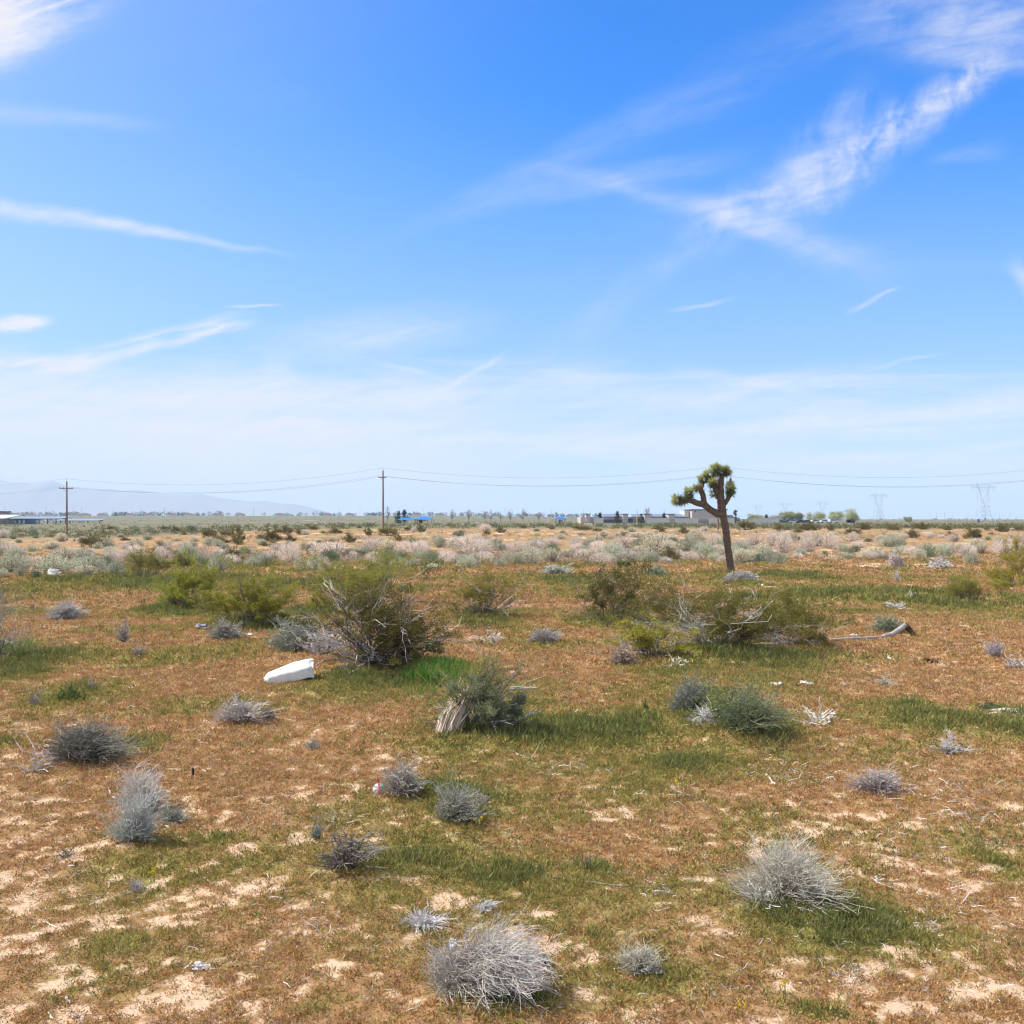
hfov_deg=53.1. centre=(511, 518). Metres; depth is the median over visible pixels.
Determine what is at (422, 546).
dry shrub
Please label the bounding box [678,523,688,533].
creosote bush
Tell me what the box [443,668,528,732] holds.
sage shrub
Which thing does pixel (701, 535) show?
dry shrub
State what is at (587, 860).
dry shrub
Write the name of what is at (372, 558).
dry shrub
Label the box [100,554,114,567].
green shrub
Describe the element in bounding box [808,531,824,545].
dry shrub
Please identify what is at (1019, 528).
creosote bush
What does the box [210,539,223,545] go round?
sage shrub
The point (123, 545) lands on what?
dry shrub
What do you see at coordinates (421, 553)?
sage shrub
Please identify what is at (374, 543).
dry shrub
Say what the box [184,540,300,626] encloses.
creosote bush
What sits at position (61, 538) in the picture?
dry shrub
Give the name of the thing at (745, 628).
creosote bush
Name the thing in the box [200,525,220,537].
creosote bush
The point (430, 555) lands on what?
green shrub
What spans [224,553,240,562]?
dry shrub
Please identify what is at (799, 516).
palo verde tree
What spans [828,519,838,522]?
parked van
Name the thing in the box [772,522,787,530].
creosote bush
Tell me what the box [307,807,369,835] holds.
dead branches
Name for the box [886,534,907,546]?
sage shrub
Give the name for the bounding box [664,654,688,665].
dead branches
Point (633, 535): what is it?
dry shrub
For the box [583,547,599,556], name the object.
dry shrub
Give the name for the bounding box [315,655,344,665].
dead branch
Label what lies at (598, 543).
dry shrub
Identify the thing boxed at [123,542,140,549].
dry shrub
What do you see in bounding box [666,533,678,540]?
dry shrub
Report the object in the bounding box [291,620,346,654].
dead branches
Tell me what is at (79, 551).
sage shrub
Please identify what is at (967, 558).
sage shrub
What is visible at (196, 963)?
plastic scrap
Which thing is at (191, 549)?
sage shrub
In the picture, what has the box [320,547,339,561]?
green shrub
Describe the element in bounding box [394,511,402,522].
conifer tree
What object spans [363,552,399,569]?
creosote bush
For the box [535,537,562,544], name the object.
dry shrub
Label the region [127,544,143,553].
dry shrub
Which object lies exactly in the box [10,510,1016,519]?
distant tree line
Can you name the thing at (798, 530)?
creosote bush
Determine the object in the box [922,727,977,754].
dead branches
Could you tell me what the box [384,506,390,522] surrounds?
bare tree
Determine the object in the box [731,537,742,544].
dry shrub
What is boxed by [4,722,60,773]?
dead branches
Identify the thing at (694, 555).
dry shrub
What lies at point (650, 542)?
dry shrub
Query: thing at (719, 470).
joshua tree
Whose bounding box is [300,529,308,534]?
dry shrub
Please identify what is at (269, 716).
dry shrub
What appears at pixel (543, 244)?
sky
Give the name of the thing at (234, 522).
wall
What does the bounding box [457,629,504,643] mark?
dead branches
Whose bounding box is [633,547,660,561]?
sage shrub
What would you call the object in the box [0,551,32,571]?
sage shrub
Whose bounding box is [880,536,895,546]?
sage shrub
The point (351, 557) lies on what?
dry bunch grass
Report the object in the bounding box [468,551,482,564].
dry shrub
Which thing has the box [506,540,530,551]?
dry shrub
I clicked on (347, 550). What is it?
dry shrub
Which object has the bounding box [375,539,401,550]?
dry shrub
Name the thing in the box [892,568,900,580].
dead branches
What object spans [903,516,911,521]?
palo verde tree
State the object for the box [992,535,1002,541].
dry shrub
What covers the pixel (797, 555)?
dry shrub
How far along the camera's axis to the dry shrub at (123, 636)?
29.30 m
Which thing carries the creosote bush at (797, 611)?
on the ground at (884, 1006)
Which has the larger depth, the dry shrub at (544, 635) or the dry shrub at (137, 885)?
the dry shrub at (544, 635)
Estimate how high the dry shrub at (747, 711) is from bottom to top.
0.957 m
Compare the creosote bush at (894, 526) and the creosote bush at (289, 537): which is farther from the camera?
the creosote bush at (894, 526)
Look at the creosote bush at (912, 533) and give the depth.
138.92 m
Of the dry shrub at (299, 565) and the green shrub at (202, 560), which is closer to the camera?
the dry shrub at (299, 565)
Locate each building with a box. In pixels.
[0,511,10,523]
[8,519,38,523]
[577,509,732,522]
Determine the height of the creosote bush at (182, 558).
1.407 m
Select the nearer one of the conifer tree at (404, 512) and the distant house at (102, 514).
the conifer tree at (404, 512)
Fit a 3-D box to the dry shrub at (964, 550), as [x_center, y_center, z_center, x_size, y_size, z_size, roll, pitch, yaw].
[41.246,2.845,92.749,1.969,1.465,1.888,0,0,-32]
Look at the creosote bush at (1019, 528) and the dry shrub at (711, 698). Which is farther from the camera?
the creosote bush at (1019, 528)
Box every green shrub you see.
[29,569,41,577]
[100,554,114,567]
[185,525,195,530]
[199,557,209,565]
[239,547,250,554]
[306,544,313,553]
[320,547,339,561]
[380,549,398,561]
[397,551,409,559]
[425,549,441,560]
[451,530,463,536]
[668,537,677,543]
[752,552,764,561]
[782,521,793,529]
[847,547,855,552]
[921,543,938,556]
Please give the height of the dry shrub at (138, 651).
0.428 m
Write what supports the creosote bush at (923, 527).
on the ground at (884, 1006)
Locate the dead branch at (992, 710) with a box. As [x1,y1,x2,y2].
[984,708,1023,716]
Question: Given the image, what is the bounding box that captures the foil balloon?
[373,778,384,794]
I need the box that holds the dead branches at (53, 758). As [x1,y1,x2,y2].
[37,741,95,764]
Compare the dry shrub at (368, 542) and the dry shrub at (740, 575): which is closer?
the dry shrub at (740, 575)
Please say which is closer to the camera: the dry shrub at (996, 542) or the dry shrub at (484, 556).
the dry shrub at (484, 556)
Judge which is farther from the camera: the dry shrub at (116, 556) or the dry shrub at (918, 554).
the dry shrub at (918, 554)
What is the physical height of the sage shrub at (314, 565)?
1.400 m
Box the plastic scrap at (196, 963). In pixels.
[188,961,210,970]
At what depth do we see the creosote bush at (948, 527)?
185.03 m
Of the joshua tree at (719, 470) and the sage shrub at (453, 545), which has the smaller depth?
the joshua tree at (719, 470)
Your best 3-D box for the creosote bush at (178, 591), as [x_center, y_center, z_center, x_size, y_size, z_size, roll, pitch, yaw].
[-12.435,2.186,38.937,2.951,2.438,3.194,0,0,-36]
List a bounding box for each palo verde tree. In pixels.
[747,513,762,517]
[778,510,794,520]
[790,511,805,519]
[805,511,825,522]
[827,510,848,522]
[844,509,860,522]
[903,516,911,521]
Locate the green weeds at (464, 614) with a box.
[456,611,468,618]
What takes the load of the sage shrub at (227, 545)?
on the ground at (884, 1006)
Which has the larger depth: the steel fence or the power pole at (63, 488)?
the steel fence
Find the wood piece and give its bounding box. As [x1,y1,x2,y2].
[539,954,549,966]
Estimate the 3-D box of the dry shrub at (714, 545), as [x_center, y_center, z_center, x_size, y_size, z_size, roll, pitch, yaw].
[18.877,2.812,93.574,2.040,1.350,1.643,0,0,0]
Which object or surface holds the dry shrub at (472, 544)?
on the ground at (884, 1006)
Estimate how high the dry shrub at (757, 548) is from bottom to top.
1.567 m
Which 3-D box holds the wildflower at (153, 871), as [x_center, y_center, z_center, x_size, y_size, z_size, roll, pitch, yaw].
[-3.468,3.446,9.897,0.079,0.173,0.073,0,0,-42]
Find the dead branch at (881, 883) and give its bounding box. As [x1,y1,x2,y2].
[870,876,905,891]
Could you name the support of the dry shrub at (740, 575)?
on the ground at (884, 1006)
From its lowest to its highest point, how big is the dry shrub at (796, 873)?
0.699 m
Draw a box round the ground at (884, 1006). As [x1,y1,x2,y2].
[0,516,1023,1023]
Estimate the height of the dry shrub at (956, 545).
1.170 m
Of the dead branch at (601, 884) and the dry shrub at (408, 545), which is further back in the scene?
the dry shrub at (408, 545)
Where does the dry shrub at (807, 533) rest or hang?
on the ground at (884, 1006)
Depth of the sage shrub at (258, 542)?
121.91 m
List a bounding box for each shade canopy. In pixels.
[398,516,431,523]
[555,516,565,523]
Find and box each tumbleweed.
[606,634,641,666]
[885,546,906,567]
[925,555,952,568]
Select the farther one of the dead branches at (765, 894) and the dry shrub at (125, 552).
the dry shrub at (125, 552)
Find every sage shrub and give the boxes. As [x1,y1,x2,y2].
[0,546,6,554]
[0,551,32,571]
[0,568,9,577]
[5,545,28,555]
[11,566,26,576]
[26,544,37,551]
[29,553,75,573]
[68,557,85,567]
[70,546,94,560]
[72,551,107,572]
[92,541,104,548]
[100,537,115,546]
[102,545,115,554]
[102,558,127,573]
[176,542,199,554]
[189,551,205,561]
[202,537,213,545]
[207,552,228,571]
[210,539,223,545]
[220,542,229,548]
[243,556,261,566]
[250,550,276,564]
[255,538,267,544]
[300,541,307,548]
[309,552,321,568]
[358,545,380,554]
[390,557,407,566]
[407,557,419,566]
[411,548,428,558]
[426,563,441,568]
[432,533,447,546]
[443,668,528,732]
[447,540,462,548]
[455,555,478,567]
[490,541,506,550]
[493,558,508,565]
[501,550,513,560]
[508,552,524,564]
[578,545,587,552]
[579,538,592,546]
[600,540,625,555]
[607,551,628,561]
[628,535,645,547]
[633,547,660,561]
[674,533,700,550]
[689,540,715,558]
[706,552,721,560]
[712,536,732,549]
[732,546,748,559]
[735,541,750,548]
[758,545,773,559]
[769,551,787,559]
[793,548,808,555]
[836,543,848,551]
[836,552,852,558]
[874,551,888,559]
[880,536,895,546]
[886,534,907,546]
[886,545,906,553]
[935,542,958,556]
[962,551,979,562]
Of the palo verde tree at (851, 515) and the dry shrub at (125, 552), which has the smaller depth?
the dry shrub at (125, 552)
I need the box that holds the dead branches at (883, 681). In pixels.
[871,669,897,685]
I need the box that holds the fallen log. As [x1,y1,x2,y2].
[753,623,914,645]
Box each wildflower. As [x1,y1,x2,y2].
[148,866,156,883]
[474,816,483,833]
[734,1000,745,1021]
[778,978,787,1001]
[907,794,913,813]
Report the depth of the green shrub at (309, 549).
97.87 m
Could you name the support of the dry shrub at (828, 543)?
on the ground at (884, 1006)
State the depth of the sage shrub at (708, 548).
87.23 m
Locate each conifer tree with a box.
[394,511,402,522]
[401,510,407,522]
[614,511,620,522]
[638,514,644,522]
[732,508,740,522]
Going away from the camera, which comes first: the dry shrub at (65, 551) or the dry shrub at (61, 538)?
the dry shrub at (65, 551)
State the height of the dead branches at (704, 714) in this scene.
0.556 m
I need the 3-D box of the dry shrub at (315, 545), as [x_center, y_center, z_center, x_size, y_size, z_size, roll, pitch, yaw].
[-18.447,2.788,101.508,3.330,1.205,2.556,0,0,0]
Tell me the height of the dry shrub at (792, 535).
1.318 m
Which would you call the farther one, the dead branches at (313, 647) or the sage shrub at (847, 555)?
the sage shrub at (847, 555)
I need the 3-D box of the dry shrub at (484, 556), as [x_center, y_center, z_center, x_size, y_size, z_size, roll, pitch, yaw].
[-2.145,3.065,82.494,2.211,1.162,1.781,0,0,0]
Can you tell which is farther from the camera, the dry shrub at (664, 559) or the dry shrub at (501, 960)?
the dry shrub at (664, 559)
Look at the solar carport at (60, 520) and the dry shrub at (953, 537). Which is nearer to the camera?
the dry shrub at (953, 537)
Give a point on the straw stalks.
(386, 793)
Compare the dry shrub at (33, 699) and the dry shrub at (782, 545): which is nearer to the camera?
the dry shrub at (33, 699)
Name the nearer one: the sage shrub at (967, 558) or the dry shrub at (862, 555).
the sage shrub at (967, 558)
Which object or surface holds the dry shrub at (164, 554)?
on the ground at (884, 1006)
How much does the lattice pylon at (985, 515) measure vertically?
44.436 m
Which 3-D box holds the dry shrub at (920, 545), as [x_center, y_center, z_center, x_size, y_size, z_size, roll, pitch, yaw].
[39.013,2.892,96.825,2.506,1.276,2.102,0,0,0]
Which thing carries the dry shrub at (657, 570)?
on the ground at (884, 1006)
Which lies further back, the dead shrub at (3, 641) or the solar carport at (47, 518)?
the solar carport at (47, 518)
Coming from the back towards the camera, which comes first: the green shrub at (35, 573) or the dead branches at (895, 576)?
the green shrub at (35, 573)
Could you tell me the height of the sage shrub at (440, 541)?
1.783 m
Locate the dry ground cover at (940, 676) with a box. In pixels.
[0,548,1023,1023]
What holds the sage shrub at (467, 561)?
on the ground at (884, 1006)
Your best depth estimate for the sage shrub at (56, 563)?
64.44 m
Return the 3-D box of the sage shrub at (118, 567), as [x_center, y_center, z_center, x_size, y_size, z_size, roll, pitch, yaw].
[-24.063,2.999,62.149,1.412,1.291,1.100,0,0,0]
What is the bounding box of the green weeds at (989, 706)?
[978,701,995,708]
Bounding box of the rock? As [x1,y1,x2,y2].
[800,680,813,684]
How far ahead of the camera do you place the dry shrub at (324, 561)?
66.15 m
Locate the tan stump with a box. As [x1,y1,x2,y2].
[435,677,474,735]
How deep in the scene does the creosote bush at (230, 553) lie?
84.53 m
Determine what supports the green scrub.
on the ground at (884, 1006)
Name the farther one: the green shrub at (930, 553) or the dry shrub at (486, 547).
the dry shrub at (486, 547)
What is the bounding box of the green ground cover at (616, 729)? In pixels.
[0,549,1023,1023]
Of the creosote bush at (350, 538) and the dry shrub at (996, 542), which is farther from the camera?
the creosote bush at (350, 538)
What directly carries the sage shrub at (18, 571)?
on the ground at (884, 1006)
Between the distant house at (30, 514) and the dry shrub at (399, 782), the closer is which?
the dry shrub at (399, 782)
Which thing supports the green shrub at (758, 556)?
on the ground at (884, 1006)
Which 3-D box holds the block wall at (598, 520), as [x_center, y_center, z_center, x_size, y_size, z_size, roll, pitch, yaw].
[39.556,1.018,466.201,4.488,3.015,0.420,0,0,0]
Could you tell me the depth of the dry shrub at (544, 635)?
28.96 m
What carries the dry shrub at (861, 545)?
on the ground at (884, 1006)
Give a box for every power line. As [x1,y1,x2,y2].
[0,476,1022,493]
[2,476,1021,494]
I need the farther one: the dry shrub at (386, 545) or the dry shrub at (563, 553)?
the dry shrub at (386, 545)
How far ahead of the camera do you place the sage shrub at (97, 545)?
125.87 m
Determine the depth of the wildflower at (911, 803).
12.00 m
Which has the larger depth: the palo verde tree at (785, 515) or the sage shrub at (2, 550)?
the palo verde tree at (785, 515)
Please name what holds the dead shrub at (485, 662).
on the ground at (884, 1006)
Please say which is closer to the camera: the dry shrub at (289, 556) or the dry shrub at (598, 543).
the dry shrub at (289, 556)
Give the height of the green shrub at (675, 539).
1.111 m
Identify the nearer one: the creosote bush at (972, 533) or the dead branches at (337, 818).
the dead branches at (337, 818)
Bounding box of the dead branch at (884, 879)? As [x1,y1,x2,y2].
[874,874,900,881]
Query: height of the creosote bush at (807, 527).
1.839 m
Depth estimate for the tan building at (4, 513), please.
459.17 m
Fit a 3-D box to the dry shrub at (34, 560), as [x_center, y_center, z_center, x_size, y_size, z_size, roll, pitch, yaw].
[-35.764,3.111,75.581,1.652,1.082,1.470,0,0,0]
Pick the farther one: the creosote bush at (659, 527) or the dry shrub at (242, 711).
the creosote bush at (659, 527)
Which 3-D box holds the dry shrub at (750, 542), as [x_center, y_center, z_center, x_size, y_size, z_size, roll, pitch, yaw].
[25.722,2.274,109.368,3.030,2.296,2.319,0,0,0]
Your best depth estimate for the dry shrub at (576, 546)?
100.37 m
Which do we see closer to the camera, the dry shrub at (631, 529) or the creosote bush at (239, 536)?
the creosote bush at (239, 536)
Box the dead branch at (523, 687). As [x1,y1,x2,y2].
[509,686,537,688]
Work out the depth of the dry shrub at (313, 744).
15.47 m
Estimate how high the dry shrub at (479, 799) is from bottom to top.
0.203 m
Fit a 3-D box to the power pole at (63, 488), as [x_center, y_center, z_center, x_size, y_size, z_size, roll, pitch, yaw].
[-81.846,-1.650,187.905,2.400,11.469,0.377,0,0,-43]
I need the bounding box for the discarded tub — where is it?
[263,658,313,683]
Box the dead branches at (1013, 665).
[1003,653,1023,669]
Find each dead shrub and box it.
[0,577,62,656]
[415,631,544,730]
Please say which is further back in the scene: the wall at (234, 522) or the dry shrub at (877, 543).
the wall at (234, 522)
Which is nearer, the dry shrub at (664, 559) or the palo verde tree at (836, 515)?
the dry shrub at (664, 559)
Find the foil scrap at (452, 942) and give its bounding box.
[447,938,456,951]
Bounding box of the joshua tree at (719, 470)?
[670,461,737,572]
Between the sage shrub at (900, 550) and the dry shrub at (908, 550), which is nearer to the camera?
the dry shrub at (908, 550)
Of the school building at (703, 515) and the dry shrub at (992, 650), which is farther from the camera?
the school building at (703, 515)
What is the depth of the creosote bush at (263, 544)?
118.46 m
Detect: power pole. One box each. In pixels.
[59,481,72,539]
[378,470,385,528]
[716,475,718,529]
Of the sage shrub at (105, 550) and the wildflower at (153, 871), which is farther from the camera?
the sage shrub at (105, 550)
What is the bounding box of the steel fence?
[604,519,796,522]
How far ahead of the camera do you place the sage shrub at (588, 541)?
112.64 m
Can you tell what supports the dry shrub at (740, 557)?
on the ground at (884, 1006)
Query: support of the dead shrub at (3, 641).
on the ground at (884, 1006)
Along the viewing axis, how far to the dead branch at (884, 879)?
9.95 m
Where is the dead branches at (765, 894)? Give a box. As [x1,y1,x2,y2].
[724,877,790,924]
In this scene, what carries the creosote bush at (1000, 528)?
on the ground at (884, 1006)
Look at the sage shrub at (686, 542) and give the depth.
102.32 m
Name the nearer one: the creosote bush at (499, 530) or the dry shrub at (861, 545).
the dry shrub at (861, 545)
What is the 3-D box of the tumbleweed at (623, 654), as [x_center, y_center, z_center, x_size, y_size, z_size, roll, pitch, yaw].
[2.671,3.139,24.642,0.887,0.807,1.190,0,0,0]
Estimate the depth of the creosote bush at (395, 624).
23.06 m
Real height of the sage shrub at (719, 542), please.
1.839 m
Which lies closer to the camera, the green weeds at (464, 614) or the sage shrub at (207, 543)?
the green weeds at (464, 614)
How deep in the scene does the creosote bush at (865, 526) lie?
191.38 m
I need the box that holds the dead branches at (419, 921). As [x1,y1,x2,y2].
[391,899,460,939]
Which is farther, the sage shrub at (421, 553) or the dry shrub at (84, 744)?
the sage shrub at (421, 553)
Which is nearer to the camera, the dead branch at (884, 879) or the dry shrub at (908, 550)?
the dead branch at (884, 879)
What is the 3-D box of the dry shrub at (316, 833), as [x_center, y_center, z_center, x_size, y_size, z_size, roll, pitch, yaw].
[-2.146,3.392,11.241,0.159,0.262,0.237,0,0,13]
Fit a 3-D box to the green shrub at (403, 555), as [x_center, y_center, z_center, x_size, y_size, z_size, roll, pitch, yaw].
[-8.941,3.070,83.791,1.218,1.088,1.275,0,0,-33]
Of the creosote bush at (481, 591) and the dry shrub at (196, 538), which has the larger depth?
the dry shrub at (196, 538)
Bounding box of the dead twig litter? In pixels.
[0,629,1023,1023]
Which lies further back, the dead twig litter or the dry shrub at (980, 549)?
the dry shrub at (980, 549)
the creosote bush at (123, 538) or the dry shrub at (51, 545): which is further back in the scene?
the creosote bush at (123, 538)
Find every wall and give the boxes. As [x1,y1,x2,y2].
[102,522,374,522]
[594,518,603,522]
[647,518,668,522]
[675,518,697,522]
[709,518,733,522]
[749,518,778,522]
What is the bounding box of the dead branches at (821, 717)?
[792,697,835,725]
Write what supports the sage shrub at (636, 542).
on the ground at (884, 1006)
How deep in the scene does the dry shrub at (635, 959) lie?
7.85 m
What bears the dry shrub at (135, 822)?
on the ground at (884, 1006)
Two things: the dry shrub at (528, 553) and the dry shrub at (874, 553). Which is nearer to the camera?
the dry shrub at (528, 553)
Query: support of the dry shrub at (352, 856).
on the ground at (884, 1006)
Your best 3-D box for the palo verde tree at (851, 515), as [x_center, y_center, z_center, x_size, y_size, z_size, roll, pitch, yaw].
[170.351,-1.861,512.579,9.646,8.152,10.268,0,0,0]
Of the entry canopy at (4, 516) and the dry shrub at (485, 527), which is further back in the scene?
the entry canopy at (4, 516)
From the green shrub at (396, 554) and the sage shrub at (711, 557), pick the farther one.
the sage shrub at (711, 557)
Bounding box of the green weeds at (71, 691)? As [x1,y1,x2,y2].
[57,682,86,700]
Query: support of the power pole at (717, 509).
on the ground at (884, 1006)
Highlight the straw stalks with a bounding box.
[376,753,412,795]
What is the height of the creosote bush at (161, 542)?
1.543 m
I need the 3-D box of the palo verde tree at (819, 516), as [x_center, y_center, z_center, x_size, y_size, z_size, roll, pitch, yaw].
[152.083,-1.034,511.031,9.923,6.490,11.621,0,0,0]
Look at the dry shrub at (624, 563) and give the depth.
72.96 m
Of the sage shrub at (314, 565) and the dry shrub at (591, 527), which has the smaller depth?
the sage shrub at (314, 565)
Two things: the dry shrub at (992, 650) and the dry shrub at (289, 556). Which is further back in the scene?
the dry shrub at (289, 556)
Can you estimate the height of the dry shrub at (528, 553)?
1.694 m
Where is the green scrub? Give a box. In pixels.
[0,517,1023,537]
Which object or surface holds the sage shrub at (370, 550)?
on the ground at (884, 1006)
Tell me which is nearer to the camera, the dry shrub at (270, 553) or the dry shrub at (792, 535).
the dry shrub at (270, 553)
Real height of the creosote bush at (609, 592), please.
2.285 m
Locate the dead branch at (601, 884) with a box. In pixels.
[552,876,644,886]
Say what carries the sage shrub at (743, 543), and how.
on the ground at (884, 1006)
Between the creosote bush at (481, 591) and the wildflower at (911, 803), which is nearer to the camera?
the wildflower at (911, 803)
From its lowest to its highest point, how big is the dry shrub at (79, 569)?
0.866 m
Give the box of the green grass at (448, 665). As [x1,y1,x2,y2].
[0,573,1018,1023]
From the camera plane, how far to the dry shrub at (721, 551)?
86.27 m
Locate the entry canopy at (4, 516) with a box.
[0,515,19,524]
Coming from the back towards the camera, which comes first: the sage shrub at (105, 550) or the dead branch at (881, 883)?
the sage shrub at (105, 550)
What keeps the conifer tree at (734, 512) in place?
on the ground at (884, 1006)
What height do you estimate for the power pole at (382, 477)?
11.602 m
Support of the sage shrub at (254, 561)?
on the ground at (884, 1006)
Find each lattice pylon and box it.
[870,494,886,519]
[972,485,993,520]
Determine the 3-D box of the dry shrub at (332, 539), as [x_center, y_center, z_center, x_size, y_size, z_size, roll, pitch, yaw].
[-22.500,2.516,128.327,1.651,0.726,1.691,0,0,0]
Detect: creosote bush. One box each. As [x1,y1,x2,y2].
[76,530,108,547]
[118,535,129,540]
[124,538,180,577]
[150,539,170,551]
[152,545,224,605]
[167,525,182,531]
[168,549,195,565]
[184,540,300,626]
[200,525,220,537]
[208,535,231,542]
[219,528,230,536]
[221,545,244,558]
[228,524,252,544]
[258,523,283,540]
[259,541,269,545]
[269,544,438,607]
[276,525,293,533]
[282,532,296,541]
[289,559,506,672]
[326,524,342,533]
[341,531,356,542]
[363,527,375,534]
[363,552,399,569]
[377,524,401,535]
[415,523,426,531]
[437,546,534,614]
[492,525,506,532]
[564,553,677,617]
[575,565,824,649]
[577,611,720,656]
[578,525,589,529]
[649,525,666,529]
[660,544,681,559]
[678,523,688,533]
[704,587,859,652]
[736,517,756,529]
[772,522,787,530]
[790,527,802,532]
[792,521,821,530]
[824,523,838,530]
[843,526,862,533]
[857,522,872,529]
[883,524,901,529]
[904,526,919,537]
[912,522,930,529]
[938,525,955,529]
[938,565,993,599]
[962,524,981,538]
[980,529,1023,583]
[985,565,1023,590]
[993,523,1012,531]
[1011,525,1023,530]
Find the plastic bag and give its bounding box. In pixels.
[47,568,60,574]
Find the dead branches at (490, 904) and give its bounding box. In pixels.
[469,897,501,913]
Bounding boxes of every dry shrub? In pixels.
[0,529,9,537]
[0,539,12,550]
[2,544,19,554]
[20,555,36,564]
[24,687,47,704]
[24,709,151,764]
[38,541,62,548]
[39,597,89,619]
[49,546,81,558]
[53,532,69,541]
[54,844,82,857]
[69,564,98,574]
[87,677,96,689]
[90,775,173,842]
[100,757,176,811]
[102,548,124,561]
[113,606,131,641]
[118,542,128,548]
[119,548,133,556]
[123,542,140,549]
[126,876,144,892]
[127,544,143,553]
[129,537,145,546]
[131,641,145,656]
[153,545,167,553]
[153,799,192,825]
[154,541,172,549]
[156,547,172,558]
[187,535,198,541]
[202,616,246,639]
[207,690,288,724]
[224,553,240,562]
[255,609,332,652]
[259,700,280,721]
[261,547,282,557]
[275,540,305,562]
[293,557,315,570]
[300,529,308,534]
[304,738,321,750]
[306,538,347,555]
[308,816,324,839]
[309,826,388,871]
[312,542,335,551]
[315,555,332,571]
[327,536,337,541]
[340,546,362,555]
[361,536,373,546]
[363,555,381,563]
[369,539,382,548]
[371,748,433,796]
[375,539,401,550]
[393,537,435,551]
[412,540,431,550]
[417,900,565,1017]
[429,764,498,823]
[435,549,449,557]
[439,549,460,562]
[444,535,462,547]
[451,532,493,554]
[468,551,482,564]
[470,788,490,806]
[475,551,497,561]
[477,523,491,530]
[477,542,492,550]
[485,537,505,545]
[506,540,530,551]
[518,546,543,563]
[524,626,563,643]
[525,539,548,549]
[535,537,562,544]
[537,562,572,574]
[541,548,564,561]
[553,533,566,538]
[558,549,570,557]
[566,542,582,550]
[567,536,585,545]
[573,548,588,557]
[582,523,595,529]
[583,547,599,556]
[583,852,590,868]
[584,534,609,542]
[587,540,605,551]
[589,552,616,563]
[599,926,669,977]
[605,534,635,547]
[617,548,637,560]
[617,561,633,565]
[625,527,637,531]
[626,532,647,537]
[637,531,671,555]
[643,954,666,975]
[644,563,667,574]
[654,667,719,712]
[658,556,670,563]
[661,540,675,548]
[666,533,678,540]
[674,548,683,557]
[676,550,704,560]
[685,672,810,737]
[686,530,709,541]
[688,676,737,716]
[696,818,874,917]
[698,526,708,531]
[705,532,722,542]
[710,542,723,552]
[713,546,734,556]
[715,554,725,562]
[719,569,765,581]
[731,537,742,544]
[732,548,756,562]
[743,530,763,546]
[747,543,771,555]
[761,530,779,545]
[772,529,795,554]
[783,531,795,539]
[790,553,802,558]
[792,534,819,551]
[800,530,811,537]
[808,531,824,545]
[817,531,841,548]
[839,761,917,795]
[847,531,859,541]
[854,540,864,547]
[856,550,873,558]
[861,546,884,552]
[864,612,905,633]
[865,548,887,558]
[872,538,887,546]
[874,535,887,541]
[897,545,917,553]
[898,532,910,538]
[910,547,926,558]
[911,543,933,554]
[923,531,933,537]
[944,532,961,541]
[952,542,966,552]
[955,543,978,556]
[967,537,988,551]
[970,543,991,553]
[981,638,1005,656]
[986,535,1018,552]
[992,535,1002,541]
[992,541,1010,553]
[1006,543,1023,554]
[1013,533,1023,540]
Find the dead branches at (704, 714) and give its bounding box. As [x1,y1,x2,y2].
[685,697,719,726]
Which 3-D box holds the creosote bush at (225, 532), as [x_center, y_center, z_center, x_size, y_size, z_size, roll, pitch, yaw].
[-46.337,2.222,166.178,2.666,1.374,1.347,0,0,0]
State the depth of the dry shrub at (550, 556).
80.76 m
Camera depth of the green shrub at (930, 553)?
90.81 m
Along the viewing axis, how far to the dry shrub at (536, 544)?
103.07 m
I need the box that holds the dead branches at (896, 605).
[883,600,905,608]
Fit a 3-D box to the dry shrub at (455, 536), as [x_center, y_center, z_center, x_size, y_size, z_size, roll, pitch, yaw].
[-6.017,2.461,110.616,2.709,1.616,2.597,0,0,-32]
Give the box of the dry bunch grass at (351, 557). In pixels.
[0,528,1023,598]
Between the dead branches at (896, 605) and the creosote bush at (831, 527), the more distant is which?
the creosote bush at (831, 527)
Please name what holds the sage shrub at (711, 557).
on the ground at (884, 1006)
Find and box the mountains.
[0,479,344,515]
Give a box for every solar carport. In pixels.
[7,517,69,523]
[53,519,105,522]
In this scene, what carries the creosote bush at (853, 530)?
on the ground at (884, 1006)
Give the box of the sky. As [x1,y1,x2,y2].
[0,0,1023,518]
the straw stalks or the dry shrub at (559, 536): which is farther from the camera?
the dry shrub at (559, 536)
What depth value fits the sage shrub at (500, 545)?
103.67 m
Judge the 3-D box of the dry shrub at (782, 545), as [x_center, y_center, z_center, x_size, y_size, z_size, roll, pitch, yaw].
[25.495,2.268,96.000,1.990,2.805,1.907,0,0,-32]
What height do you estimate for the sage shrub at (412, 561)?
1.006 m
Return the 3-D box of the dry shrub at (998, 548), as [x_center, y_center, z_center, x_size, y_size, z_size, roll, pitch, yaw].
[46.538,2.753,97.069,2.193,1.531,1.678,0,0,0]
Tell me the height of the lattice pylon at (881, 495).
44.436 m
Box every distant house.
[25,513,36,515]
[44,513,55,515]
[97,513,107,515]
[167,513,177,515]
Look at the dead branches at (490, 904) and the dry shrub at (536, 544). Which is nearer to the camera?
the dead branches at (490, 904)

